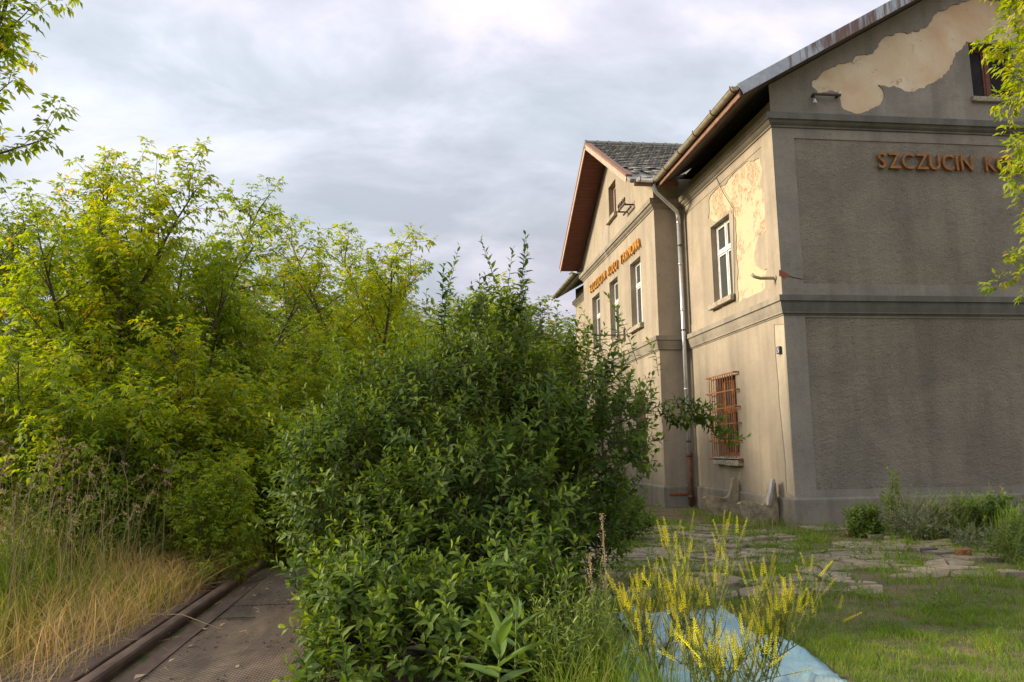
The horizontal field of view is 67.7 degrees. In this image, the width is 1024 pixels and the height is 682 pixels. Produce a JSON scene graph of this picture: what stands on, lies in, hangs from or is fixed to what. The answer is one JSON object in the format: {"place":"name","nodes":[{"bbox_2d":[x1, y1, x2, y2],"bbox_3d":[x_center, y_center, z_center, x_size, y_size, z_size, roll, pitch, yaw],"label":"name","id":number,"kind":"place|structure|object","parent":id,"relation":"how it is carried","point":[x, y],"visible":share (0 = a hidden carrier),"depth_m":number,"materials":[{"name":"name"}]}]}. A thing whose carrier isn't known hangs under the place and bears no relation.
{"place":"outdoors","nodes":[
{"label":"outdoors","id":0,"kind":"place"},
{"bbox_2d":[0,0,889,366],"label":"sky","id":1,"kind":"structure","parent":0,"point":[467,120],"materials":[{"name":"grey"}]},
{"bbox_2d":[2,464,1023,681],"bbox_3d":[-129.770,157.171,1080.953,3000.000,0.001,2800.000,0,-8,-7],"label":"ground","id":2,"kind":"structure","parent":0,"point":[668,513],"depth_m":7.32,"materials":[{"name":"green plant"}]},
{"bbox_2d":[0,364,33,540],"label":"box elder tree","id":3,"kind":"object","parent":2,"relation":"on","point":[12,424],"visible":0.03,"depth_m":10.51,"materials":[{"name":"green plant"}]},
{"bbox_2d":[0,187,60,454],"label":"box elder tree","id":4,"kind":"object","parent":2,"relation":"on","point":[10,228],"visible":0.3,"depth_m":14.48,"materials":[{"name":"green plant"}]},
{"bbox_2d":[0,503,72,628],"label":"leafy weeds","id":5,"kind":"object","parent":2,"relation":"on","point":[10,569],"visible":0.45,"depth_m":7.14,"materials":[{"name":"green plant"}]},
{"bbox_2d":[0,0,82,184],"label":"box elder tree","id":6,"kind":"object","parent":2,"relation":"on","point":[9,36],"visible":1,"depth_m":8.38,"materials":[{"name":"green plant"}]},
{"bbox_2d":[0,308,154,588],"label":"box elder tree","id":7,"kind":"object","parent":2,"relation":"on","point":[8,397],"visible":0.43,"depth_m":9.54,"materials":[{"name":"green plant"}]},
{"bbox_2d":[0,605,174,681],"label":"concrete strip","id":8,"kind":"object","parent":2,"relation":"on","point":[68,670],"visible":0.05,"depth_m":6.00,"materials":[{"name":"grey concrete"}]},
{"bbox_2d":[0,443,188,599],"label":"leafy weeds","id":9,"kind":"object","parent":2,"relation":"on","point":[43,510],"visible":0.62,"depth_m":8.68,"materials":[{"name":"green plant"}]},
{"bbox_2d":[0,356,190,583],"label":"box elder tree","id":10,"kind":"object","parent":2,"relation":"on","point":[100,428],"visible":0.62,"depth_m":9.31,"materials":[{"name":"green plant"}]},
{"bbox_2d":[0,439,192,659],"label":"grass stalks","id":11,"kind":"object","parent":2,"relation":"on","point":[71,524],"depth_m":7.45,"materials":[{"name":"plant"}]},
{"bbox_2d":[0,437,196,547],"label":"grass seed heads","id":12,"kind":"object","parent":11,"relation":"attached to","point":[70,486],"depth_m":7.49,"materials":[{"name":"plant"}]},
{"bbox_2d":[0,227,203,440],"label":"box elder tree","id":13,"kind":"object","parent":2,"relation":"on","point":[20,328],"visible":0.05,"depth_m":13.35,"materials":[{"name":"green plant"}]},
{"bbox_2d":[0,136,228,516],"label":"box elder tree","id":14,"kind":"object","parent":2,"relation":"on","point":[141,251],"visible":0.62,"depth_m":11.71,"materials":[{"name":"green plant"}]},
{"bbox_2d":[55,454,201,576],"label":"leafy weeds","id":15,"kind":"object","parent":2,"relation":"on","point":[148,528],"visible":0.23,"depth_m":9.32,"materials":[{"name":"green plant"}]},
{"bbox_2d":[25,237,236,430],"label":"box elder tree","id":16,"kind":"object","parent":2,"relation":"on","point":[194,254],"visible":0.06,"depth_m":13.06,"materials":[{"name":"green plant"}]},
{"bbox_2d":[0,224,276,432],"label":"box elder tree","id":17,"kind":"object","parent":2,"relation":"on","point":[195,313],"visible":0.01,"depth_m":15.90,"materials":[{"name":"green plant"}]},
{"bbox_2d":[0,178,287,476],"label":"box elder tree","id":18,"kind":"object","parent":2,"relation":"on","point":[213,267],"visible":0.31,"depth_m":11.64,"materials":[{"name":"green plant"}]},
{"bbox_2d":[75,386,221,568],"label":"box elder tree","id":19,"kind":"object","parent":2,"relation":"on","point":[123,416],"visible":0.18,"depth_m":9.99,"materials":[{"name":"green plant"}]},
{"bbox_2d":[52,187,250,474],"bbox_3d":[-7.739,0.555,16.744,4.446,7.196,4.586,2,-9,-21],"label":"box elder tree","id":20,"kind":"object","parent":2,"relation":"on","point":[70,207],"visible":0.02,"depth_m":15.58,"materials":[{"name":"green plant"}]},
{"bbox_2d":[0,567,306,681],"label":"dead stems","id":21,"kind":"object","parent":2,"relation":"on","point":[31,664],"visible":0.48,"depth_m":6.36,"materials":[{"name":"plant"}]},
{"bbox_2d":[22,174,288,374],"bbox_3d":[-6.801,-0.067,15.117,5.443,7.965,3.210,7,-11,-43],"label":"box elder tree","id":22,"kind":"object","parent":2,"relation":"on","point":[225,197],"visible":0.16,"depth_m":16.79,"materials":[{"name":"green plant"}]},
{"bbox_2d":[0,494,352,681],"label":"tall grass","id":23,"kind":"structure","parent":2,"relation":"on","point":[54,584],"depth_m":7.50,"materials":[{"name":"plant"}]},
{"bbox_2d":[122,392,259,546],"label":"box elder tree","id":24,"kind":"object","parent":2,"relation":"on","point":[215,422],"visible":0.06,"depth_m":10.82,"materials":[{"name":"green plant"}]},
{"bbox_2d":[110,357,273,573],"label":"box elder tree","id":25,"kind":"object","parent":2,"relation":"on","point":[205,430],"visible":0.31,"depth_m":10.53,"materials":[{"name":"green plant"}]},
{"bbox_2d":[121,311,286,545],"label":"box elder tree","id":26,"kind":"object","parent":2,"relation":"on","point":[179,391],"visible":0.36,"depth_m":10.60,"materials":[{"name":"green plant"}]},
{"bbox_2d":[69,235,346,476],"bbox_3d":[-7.473,0.797,18.327,7.617,7.175,5.333,4,-9,-29],"label":"box elder tree","id":27,"kind":"object","parent":2,"relation":"on","point":[292,306],"visible":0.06,"depth_m":20.01,"materials":[{"name":"green plant"}]},
{"bbox_2d":[155,442,275,589],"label":"box elder tree","id":28,"kind":"object","parent":2,"relation":"on","point":[205,522],"visible":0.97,"depth_m":9.30,"materials":[{"name":"green plant"}]},
{"bbox_2d":[231,501,338,565],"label":"leafy weeds","id":29,"kind":"object","parent":2,"relation":"on","point":[268,533],"visible":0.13,"depth_m":11.06,"materials":[{"name":"green plant"}]},
{"bbox_2d":[191,290,382,548],"bbox_3d":[-3.674,1.302,13.328,2.733,4.595,3.903,-6,-10,32],"label":"box elder tree","id":30,"kind":"object","parent":2,"relation":"on","point":[295,390],"visible":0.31,"depth_m":12.96,"materials":[{"name":"green plant"}]},
{"bbox_2d":[234,251,350,401],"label":"box elder tree","id":31,"kind":"object","parent":2,"relation":"on","point":[271,297],"visible":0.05,"depth_m":24.49,"materials":[{"name":"green plant"}]},
{"bbox_2d":[246,425,342,564],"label":"box elder tree","id":32,"kind":"object","parent":2,"relation":"on","point":[278,525],"visible":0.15,"depth_m":11.05,"materials":[{"name":"green plant"}]},
{"bbox_2d":[233,385,356,565],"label":"box elder tree","id":33,"kind":"object","parent":2,"relation":"on","point":[264,438],"visible":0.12,"depth_m":11.33,"materials":[{"name":"green plant"}]},
{"bbox_2d":[55,559,562,681],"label":"path","id":34,"kind":"structure","parent":2,"relation":"on","point":[258,660],"depth_m":6.33,"materials":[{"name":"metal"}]},
{"bbox_2d":[140,614,221,629],"bbox_3d":[-3.034,2.569,7.009,0.866,0.116,0.034,-3,-8,14],"label":"straw","id":35,"kind":"object","parent":34,"relation":"on","point":[178,614],"visible":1,"depth_m":7.04,"materials":[{"name":"beige plant"}]},
{"bbox_2d":[146,577,305,681],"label":"soil crumbs","id":36,"kind":"object","parent":34,"relation":"on","point":[251,632],"visible":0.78,"depth_m":6.68,"materials":[{"name":"brown soil"}]},
{"bbox_2d":[216,616,255,619],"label":"twig","id":37,"kind":"object","parent":34,"relation":"on","point":[237,617],"visible":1,"depth_m":7.38,"materials":[{"name":"wood"}]},
{"bbox_2d":[211,260,409,389],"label":"box elder tree","id":38,"kind":"object","parent":2,"relation":"on","point":[272,302],"visible":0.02,"depth_m":24.66,"materials":[{"name":"green plant"}]},
{"bbox_2d":[261,336,372,433],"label":"box elder tree","id":39,"kind":"object","parent":2,"relation":"on","point":[292,369],"visible":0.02,"depth_m":18.88,"materials":[{"name":"green plant"}]},
{"bbox_2d":[240,264,443,486],"bbox_3d":[-5.876,1.432,29.919,6.831,9.189,9.756,-6,-9,31],"label":"box elder tree","id":40,"kind":"object","parent":2,"relation":"on","point":[416,305],"visible":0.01,"depth_m":29.45,"materials":[{"name":"green plant"}]},
{"bbox_2d":[265,244,434,485],"bbox_3d":[-4.596,1.079,21.382,5.046,7.384,2.976,-6,-9,30],"label":"box elder tree","id":41,"kind":"object","parent":2,"relation":"on","point":[413,268],"visible":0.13,"depth_m":21.43,"materials":[{"name":"green plant"}]},
{"bbox_2d":[253,212,451,445],"bbox_3d":[-3.290,0.618,15.923,3.346,6.732,3.952,-8,-11,43],"label":"box elder tree","id":42,"kind":"object","parent":2,"relation":"on","point":[396,295],"visible":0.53,"depth_m":15.85,"materials":[{"name":"green plant"}]},
{"bbox_2d":[321,285,415,339],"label":"box elder tree","id":43,"kind":"object","parent":2,"relation":"on","point":[340,301],"depth_m":35.63,"materials":[{"name":"green plant"}]},
{"bbox_2d":[287,313,460,514],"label":"box elder tree","id":44,"kind":"object","parent":2,"relation":"on","point":[328,342],"visible":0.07,"depth_m":14.22,"materials":[{"name":"green plant"}]},
{"bbox_2d":[352,261,456,487],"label":"box elder tree","id":45,"kind":"object","parent":2,"relation":"on","point":[414,319],"visible":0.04,"depth_m":19.45,"materials":[{"name":"green plant"}]},
{"bbox_2d":[315,221,517,493],"bbox_3d":[-2.311,0.650,18.625,5.052,7.393,2.979,-3,-8,16],"label":"box elder tree","id":46,"kind":"object","parent":2,"relation":"on","point":[338,242],"visible":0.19,"depth_m":18.74,"materials":[{"name":"green plant"}]},
{"bbox_2d":[359,301,492,442],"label":"box elder tree","id":47,"kind":"object","parent":2,"relation":"on","point":[433,319],"visible":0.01,"depth_m":26.01,"materials":[{"name":"green plant"}]},
{"bbox_2d":[401,312,478,349],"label":"box elder tree","id":48,"kind":"object","parent":2,"relation":"on","point":[439,331],"depth_m":37.82,"materials":[{"name":"green plant"}]},
{"bbox_2d":[269,517,616,681],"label":"green shrub","id":49,"kind":"object","parent":2,"relation":"on","point":[455,615],"visible":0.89,"depth_m":5.46,"materials":[{"name":"green plant"}]},
{"bbox_2d":[433,304,478,447],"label":"box elder tree","id":50,"kind":"object","parent":2,"relation":"on","point":[452,324],"depth_m":39.72,"materials":[{"name":"green plant"}]},
{"bbox_2d":[247,230,750,621],"bbox_3d":[-0.265,0.842,8.606,4.380,4.251,4.664,-7,-10,35],"label":"dark leafy bush","id":51,"kind":"object","parent":2,"relation":"on","point":[553,471],"visible":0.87,"depth_m":7.96,"materials":[{"name":"green plant"}]},
{"bbox_2d":[459,602,540,681],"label":"broad leaved weed","id":52,"kind":"object","parent":2,"relation":"on","point":[497,642],"visible":1,"depth_m":4.57,"materials":[{"name":"green plant"}]},
{"bbox_2d":[434,286,586,464],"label":"box elder tree","id":53,"kind":"object","parent":2,"relation":"on","point":[557,351],"visible":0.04,"depth_m":33.16,"materials":[{"name":"green plant"}]},
{"bbox_2d":[449,280,577,431],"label":"box elder tree","id":54,"kind":"object","parent":2,"relation":"on","point":[550,334],"visible":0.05,"depth_m":38.48,"materials":[{"name":"green plant"}]},
{"bbox_2d":[483,591,543,681],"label":"broad leaved weed","id":55,"kind":"object","parent":2,"relation":"on","point":[517,608],"visible":0.62,"depth_m":4.93,"materials":[{"name":"green plant"}]},
{"bbox_2d":[470,297,564,477],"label":"box elder tree","id":56,"kind":"object","parent":2,"relation":"on","point":[544,312],"visible":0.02,"depth_m":39.92,"materials":[{"name":"green plant"}]},
{"bbox_2d":[471,305,567,462],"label":"box elder tree","id":57,"kind":"object","parent":2,"relation":"on","point":[496,338],"visible":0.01,"depth_m":47.16,"materials":[{"name":"green plant"}]},
{"bbox_2d":[533,624,568,681],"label":"broad leaved weed","id":58,"kind":"object","parent":2,"relation":"on","point":[553,647],"visible":0.52,"depth_m":5.03,"materials":[{"name":"green plant"}]},
{"bbox_2d":[545,310,575,354],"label":"box elder tree","id":59,"kind":"object","parent":2,"relation":"on","point":[567,326],"visible":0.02,"depth_m":49.95,"materials":[{"name":"green plant"}]},
{"bbox_2d":[480,555,650,681],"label":"leafy weeds","id":60,"kind":"object","parent":2,"relation":"on","point":[584,628],"visible":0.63,"depth_m":5.21,"materials":[{"name":"green plant"}]},
{"bbox_2d":[585,552,597,666],"bbox_3d":[0.589,2.000,5.693,0.155,0.827,0.150,0,-8,-7],"label":"flower stalk","id":61,"kind":"object","parent":2,"relation":"on","point":[590,564],"visible":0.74,"depth_m":5.71,"materials":[{"name":"plant"}]},
{"bbox_2d":[597,513,611,609],"bbox_3d":[0.717,1.893,5.911,0.151,1.097,0.141,-9,-11,44],"label":"flower stalk","id":62,"kind":"object","parent":2,"relation":"on","point":[602,525],"visible":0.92,"depth_m":5.95,"materials":[{"name":"plant"}]},
{"bbox_2d":[577,479,660,543],"bbox_3d":[1.753,2.983,13.278,1.486,1.222,1.570,7,-11,-42],"label":"bush by wall","id":63,"kind":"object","parent":2,"relation":"on","point":[651,518],"visible":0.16,"depth_m":12.94,"materials":[{"name":"green plant"}]},
{"bbox_2d":[512,579,775,681],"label":"fine grass","id":64,"kind":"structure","parent":2,"relation":"on","point":[619,678],"depth_m":4.85,"materials":[{"name":"green plant"}]},
{"bbox_2d":[606,562,702,681],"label":"sweet clover","id":65,"kind":"object","parent":2,"relation":"on","point":[635,615],"visible":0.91,"depth_m":4.76,"materials":[{"name":"yellow plant"}]},
{"bbox_2d":[363,559,1023,681],"bbox_3d":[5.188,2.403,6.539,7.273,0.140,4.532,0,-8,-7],"label":"lawn","id":66,"kind":"structure","parent":2,"relation":"on","point":[980,639],"depth_m":6.30,"materials":[{"name":"green plant"}]},
{"bbox_2d":[642,511,746,681],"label":"sweet clover","id":67,"kind":"object","parent":2,"relation":"on","point":[685,560],"visible":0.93,"depth_m":4.71,"materials":[{"name":"yellow plant"}]},
{"bbox_2d":[702,478,738,515],"bbox_3d":[4.840,3.616,17.711,0.845,0.874,0.143,0,-8,-7],"label":"bench end","id":68,"kind":"object","parent":2,"relation":"on","point":[717,505],"visible":0.93,"depth_m":17.63,"materials":[{"name":"concrete"}]},
{"bbox_2d":[612,605,846,681],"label":"tarpaulin","id":69,"kind":"object","parent":2,"relation":"on","point":[798,658],"visible":0.34,"depth_m":5.59,"materials":[{"name":"blue plastic"}]},
{"bbox_2d":[653,612,811,681],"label":"sweet clover","id":70,"kind":"object","parent":2,"relation":"on","point":[719,667],"visible":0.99,"depth_m":4.36,"materials":[{"name":"yellow plant"}]},
{"bbox_2d":[737,479,778,524],"bbox_3d":[5.061,3.318,15.702,0.848,0.928,0.230,0,-8,-7],"label":"bench end","id":71,"kind":"object","parent":2,"relation":"on","point":[768,507],"visible":0.92,"depth_m":15.66,"materials":[{"name":"concrete"}]},
{"bbox_2d":[542,514,1023,612],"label":"weeds between stones","id":72,"kind":"object","parent":2,"relation":"on","point":[902,578],"visible":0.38,"depth_m":9.95,"materials":[{"name":"green plant"}]},
{"bbox_2d":[552,0,1023,527],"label":"station building","id":73,"kind":"structure","parent":2,"relation":"on","point":[793,281],"depth_m":16.48,"materials":[{"name":"grey paint"}]},
{"bbox_2d":[590,296,601,353],"bbox_3d":[3.290,-0.649,28.752,0.460,2.230,1.440,0,-8,-7],"label":"window","id":74,"kind":"structure","parent":73,"relation":"in","point":[598,298],"depth_m":29.21,"materials":[{"name":"white paint"}]},
{"bbox_2d":[605,185,616,224],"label":"window","id":75,"kind":"structure","parent":73,"relation":"in","point":[614,214],"depth_m":26.73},
{"bbox_2d":[607,280,619,345],"bbox_3d":[3.608,-1.029,26.108,0.460,2.231,1.340,0,-8,-7],"label":"window","id":76,"kind":"structure","parent":73,"relation":"in","point":[616,283],"depth_m":26.50,"materials":[{"name":"white paint"}]},
{"bbox_2d":[589,238,640,292],"bbox_3d":[3.433,-2.486,26.257,0.060,0.316,6.818,0,-8,-7],"label":"station sign","id":77,"kind":"object","parent":73,"relation":"attached to","point":[624,256],"visible":1,"depth_m":25.64,"materials":[{"name":"orange metal"}]},
{"bbox_2d":[611,405,623,460],"bbox_3d":[3.663,2.939,25.544,0.460,2.129,1.340,0,-8,-7],"label":"window","id":78,"kind":"structure","parent":73,"relation":"in","point":[618,405],"depth_m":25.93,"materials":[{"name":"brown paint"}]},
{"bbox_2d":[628,261,643,333],"bbox_3d":[3.925,-1.415,23.465,0.460,2.221,1.360,0,-8,-7],"label":"window","id":79,"kind":"structure","parent":73,"relation":"in","point":[640,324],"depth_m":23.83,"materials":[{"name":"white paint"}]},
{"bbox_2d":[635,393,648,461],"bbox_3d":[3.980,2.554,22.910,0.460,2.116,1.340,0,-8,-7],"label":"window","id":80,"kind":"structure","parent":73,"relation":"in","point":[644,449],"depth_m":23.26,"materials":[{"name":"brown paint"}]},
{"bbox_2d":[708,218,733,310],"bbox_3d":[5.296,-1.954,18.966,0.450,2.179,1.440,0,-8,-7],"label":"window","id":81,"kind":"structure","parent":73,"relation":"in","point":[726,293],"depth_m":19.18,"materials":[{"name":"white paint"}]},
{"bbox_2d":[713,376,742,465],"bbox_3d":[5.332,1.928,18.523,0.460,2.150,1.520,0,-8,-7],"label":"window","id":82,"kind":"structure","parent":73,"relation":"in","point":[727,462],"depth_m":18.58,"materials":[{"name":"orange paint"}]},
{"bbox_2d":[877,152,1023,172],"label":"station sign","id":83,"kind":"object","parent":73,"relation":"attached to","point":[970,166],"visible":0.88,"depth_m":16.56,"materials":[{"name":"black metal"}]},
{"bbox_2d":[969,48,1021,102],"bbox_3d":[10.757,-5.979,17.230,1.220,1.431,0.460,0,-8,-7],"label":"window","id":84,"kind":"structure","parent":73,"relation":"in","point":[982,81],"depth_m":17.32,"materials":[{"name":"brown paint"}]},
{"bbox_2d":[565,515,1023,612],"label":"broad leaved groundcover","id":85,"kind":"object","parent":2,"relation":"on","point":[818,573],"visible":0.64,"depth_m":10.40,"materials":[{"name":"green plant"}]},
{"bbox_2d":[731,550,861,681],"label":"sweet clover","id":86,"kind":"object","parent":2,"relation":"on","point":[781,619],"visible":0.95,"depth_m":4.83,"materials":[{"name":"yellow plant"}]},
{"bbox_2d":[674,504,1019,535],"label":"tufts by wall","id":87,"kind":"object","parent":2,"relation":"on","point":[727,514],"visible":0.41,"depth_m":15.70,"materials":[{"name":"green plant"}]},
{"bbox_2d":[841,500,891,537],"bbox_3d":[6.232,3.139,13.451,0.884,0.747,0.705,0,-8,-7],"label":"leafy plant","id":88,"kind":"object","parent":2,"relation":"on","point":[872,525],"visible":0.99,"depth_m":13.30,"materials":[{"name":"green plant"}]},
{"bbox_2d":[798,522,957,530],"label":"apron slab","id":89,"kind":"structure","parent":2,"relation":"on","point":[839,529],"depth_m":14.65,"materials":[{"name":"concrete"}]},
{"bbox_2d":[845,524,937,551],"bbox_3d":[6.184,3.271,12.758,0.674,0.141,3.047,-2,-8,5],"label":"bed edging","id":90,"kind":"object","parent":2,"relation":"on","point":[898,537],"visible":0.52,"depth_m":12.87,"materials":[{"name":"grey concrete"}]},
{"bbox_2d":[878,466,914,534],"bbox_3d":[6.985,2.967,13.885,0.649,1.365,0.751,-2,-8,7],"label":"tall herb","id":91,"kind":"object","parent":2,"relation":"on","point":[895,491],"visible":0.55,"depth_m":13.82,"materials":[{"name":"green plant"}]},
{"bbox_2d":[878,483,961,540],"bbox_3d":[6.926,2.918,12.962,1.340,1.042,1.221,-4,-9,22],"label":"silver shrub","id":92,"kind":"object","parent":2,"relation":"on","point":[925,532],"visible":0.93,"depth_m":12.80,"materials":[{"name":"green plant"}]},
{"bbox_2d":[923,488,995,539],"bbox_3d":[7.592,2.964,12.905,1.196,0.982,0.983,4,-9,-30],"label":"green perennial","id":93,"kind":"object","parent":2,"relation":"on","point":[963,512],"visible":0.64,"depth_m":12.72,"materials":[{"name":"green plant"}]},
{"bbox_2d":[954,548,971,555],"bbox_3d":[6.436,3.025,10.894,0.196,0.110,0.126,2,-9,-19],"label":"red brick","id":94,"kind":"object","parent":2,"relation":"on","point":[964,551],"visible":0.54,"depth_m":10.85,"materials":[{"name":"red brick"}]},
{"bbox_2d":[944,517,1023,550],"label":"trailing plant","id":95,"kind":"object","parent":2,"relation":"on","point":[960,539],"visible":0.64,"depth_m":11.51,"materials":[{"name":"green plant"}]},
{"bbox_2d":[972,505,1007,539],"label":"iris clump","id":96,"kind":"object","parent":2,"relation":"on","point":[992,522],"visible":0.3,"depth_m":12.55,"materials":[{"name":"green plant"}]},
{"bbox_2d":[957,483,1023,539],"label":"broad leaf perennial","id":97,"kind":"object","parent":2,"relation":"on","point":[988,506],"visible":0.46,"depth_m":12.65,"materials":[{"name":"green plant"}]},
{"bbox_2d":[968,0,1023,304],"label":"box elder tree","id":98,"kind":"object","parent":2,"relation":"on","point":[1011,69],"visible":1,"depth_m":10.58,"materials":[{"name":"green plant"}]},
{"bbox_2d":[982,506,1023,564],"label":"weedy clump","id":99,"kind":"object","parent":2,"relation":"on","point":[1013,536],"visible":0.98,"depth_m":10.30,"materials":[{"name":"green plant"}]},
{"bbox_2d":[991,499,1023,529],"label":"iris clump","id":100,"kind":"object","parent":2,"relation":"on","point":[1019,511],"visible":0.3,"depth_m":12.04,"materials":[{"name":"green plant"}]},
{"bbox_2d":[544,524,1023,603],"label":"yard paving","id":101,"kind":"structure","parent":0,"point":[953,563],"depth_m":10.40,"materials":[{"name":"grey concrete"}]}
]}

